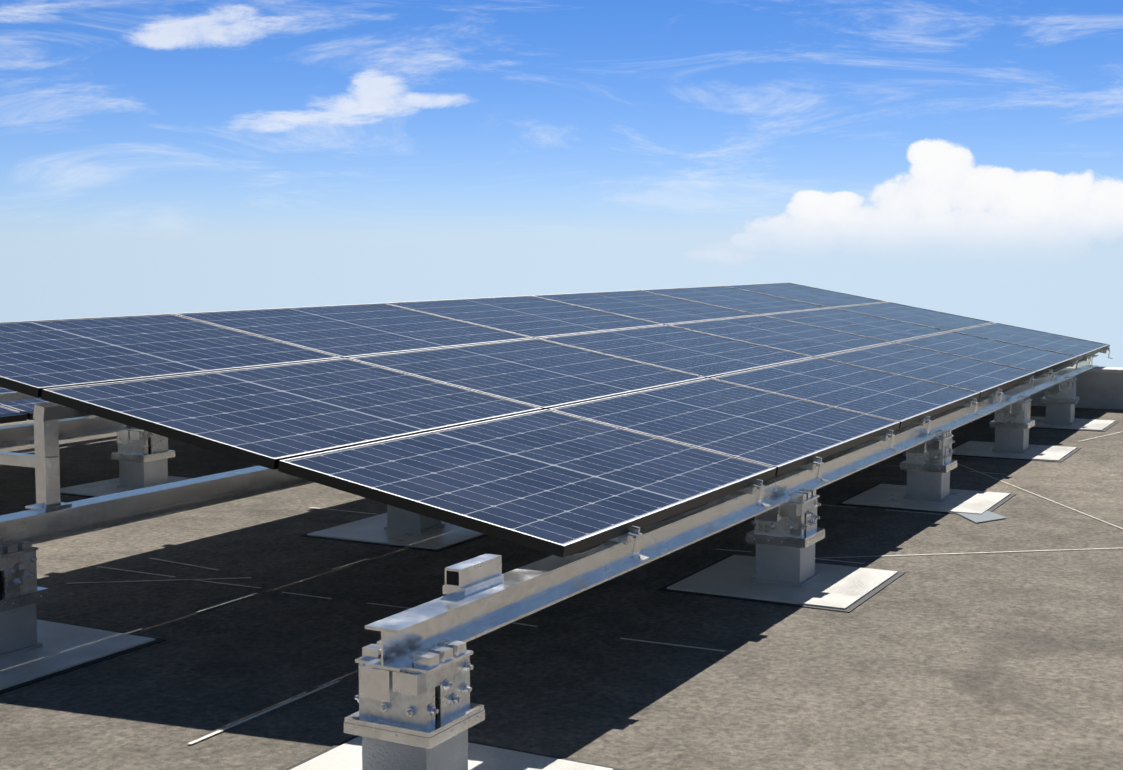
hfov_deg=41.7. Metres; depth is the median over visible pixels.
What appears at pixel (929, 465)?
pedestal
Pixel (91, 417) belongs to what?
array rails
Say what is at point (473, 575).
beam stub tube
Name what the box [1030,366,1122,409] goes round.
parapet wall
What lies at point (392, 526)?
pedestal
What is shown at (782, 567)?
pedestal
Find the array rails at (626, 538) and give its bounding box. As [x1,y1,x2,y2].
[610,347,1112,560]
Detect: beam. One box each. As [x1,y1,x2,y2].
[0,416,137,448]
[0,466,314,544]
[365,355,1098,671]
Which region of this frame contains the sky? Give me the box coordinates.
[0,0,1122,366]
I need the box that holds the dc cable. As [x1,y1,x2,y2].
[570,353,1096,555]
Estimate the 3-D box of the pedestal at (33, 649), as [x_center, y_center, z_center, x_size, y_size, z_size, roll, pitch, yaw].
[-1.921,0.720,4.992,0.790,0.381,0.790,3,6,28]
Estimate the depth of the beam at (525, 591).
4.59 m
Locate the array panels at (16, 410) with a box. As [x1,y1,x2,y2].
[0,387,51,423]
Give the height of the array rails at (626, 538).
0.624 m
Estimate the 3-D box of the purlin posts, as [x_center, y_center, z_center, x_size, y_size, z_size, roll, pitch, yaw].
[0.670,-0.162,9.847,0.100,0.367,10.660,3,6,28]
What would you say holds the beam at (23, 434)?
on the pedestal at (141, 456)
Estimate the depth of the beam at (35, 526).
5.57 m
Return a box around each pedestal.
[0,539,165,693]
[60,429,191,497]
[284,639,624,769]
[300,505,488,551]
[658,488,904,612]
[837,430,1015,513]
[952,395,1080,461]
[1030,376,1118,431]
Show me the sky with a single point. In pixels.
(964, 158)
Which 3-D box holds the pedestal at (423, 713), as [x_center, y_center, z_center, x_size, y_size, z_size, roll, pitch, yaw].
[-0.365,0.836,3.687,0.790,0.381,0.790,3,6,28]
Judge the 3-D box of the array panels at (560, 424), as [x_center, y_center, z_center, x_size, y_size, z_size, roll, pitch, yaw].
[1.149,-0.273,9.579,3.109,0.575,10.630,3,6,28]
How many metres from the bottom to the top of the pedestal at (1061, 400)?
0.381 m
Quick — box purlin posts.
[25,402,91,510]
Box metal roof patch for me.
[956,511,1006,523]
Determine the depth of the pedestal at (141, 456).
8.44 m
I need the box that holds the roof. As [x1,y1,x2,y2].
[0,406,1122,769]
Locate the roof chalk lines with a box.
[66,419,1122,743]
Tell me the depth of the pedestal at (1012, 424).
10.00 m
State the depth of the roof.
5.16 m
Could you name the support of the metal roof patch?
on the roof
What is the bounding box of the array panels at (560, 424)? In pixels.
[0,282,1109,557]
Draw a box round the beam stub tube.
[443,554,503,596]
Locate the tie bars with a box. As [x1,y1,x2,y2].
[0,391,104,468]
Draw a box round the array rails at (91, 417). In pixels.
[83,415,94,418]

